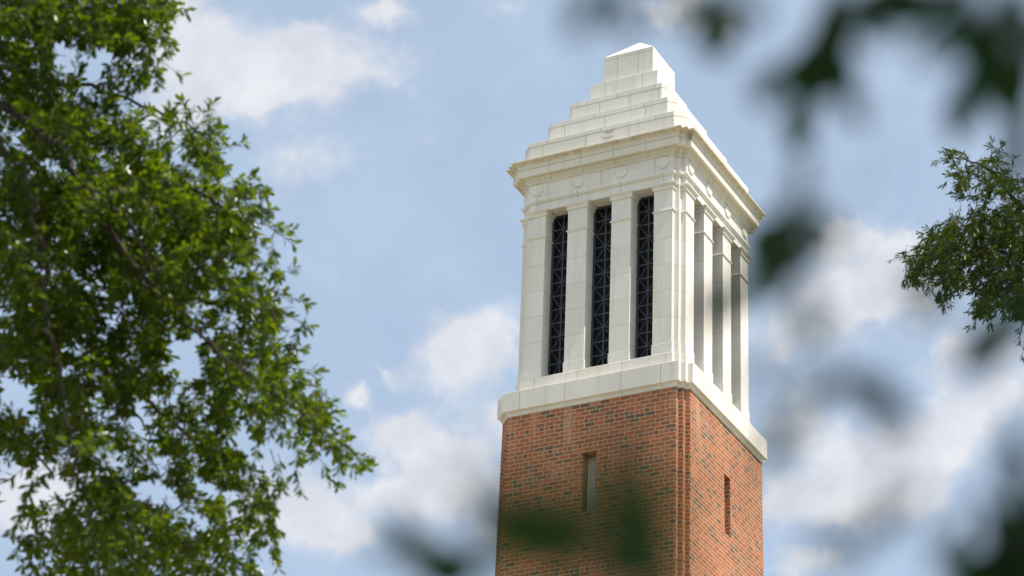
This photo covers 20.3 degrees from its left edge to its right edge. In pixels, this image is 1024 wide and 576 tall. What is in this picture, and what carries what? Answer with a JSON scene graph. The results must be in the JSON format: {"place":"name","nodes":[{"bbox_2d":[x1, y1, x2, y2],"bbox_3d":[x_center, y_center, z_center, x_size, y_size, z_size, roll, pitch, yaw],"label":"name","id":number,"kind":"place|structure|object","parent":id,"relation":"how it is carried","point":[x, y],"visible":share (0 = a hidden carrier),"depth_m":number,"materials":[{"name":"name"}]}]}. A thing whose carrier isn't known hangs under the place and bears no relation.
{"place":"outdoors","nodes":[
{"label":"outdoors","id":0,"kind":"place"},
{"bbox_2d":[0,0,1023,575],"label":"sky","id":1,"kind":"structure","parent":0,"point":[391,131],"materials":[{"name":"blue"}]},
{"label":"pavement","id":2,"kind":"structure","parent":0,"visible":0},
{"bbox_2d":[0,0,378,575],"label":"oak tree","id":3,"kind":"object","parent":2,"relation":"on","point":[79,199],"visible":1,"depth_m":26.39,"materials":[{"name":"green plant"}]},
{"bbox_2d":[495,43,765,575],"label":"bell tower","id":4,"kind":"structure","parent":2,"relation":"on","point":[641,210],"depth_m":60.88,"materials":[{"name":"stone"}]},
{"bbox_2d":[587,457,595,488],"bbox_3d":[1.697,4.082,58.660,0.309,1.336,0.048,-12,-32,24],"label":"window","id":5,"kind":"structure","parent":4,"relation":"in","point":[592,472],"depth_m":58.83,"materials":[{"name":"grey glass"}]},
{"bbox_2d":[887,135,1023,364],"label":"willow oak tree","id":6,"kind":"object","parent":2,"relation":"on","point":[998,233],"visible":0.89,"depth_m":41.43,"materials":[{"name":"green plant"}]},
{"label":"ground","id":7,"kind":"structure","parent":0,"visible":0},
{"bbox_2d":[356,0,1023,575],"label":"tree","id":8,"kind":"object","parent":7,"relation":"on","point":[778,254],"visible":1,"depth_m":2.81,"materials":[{"name":"green plant"}]}
]}

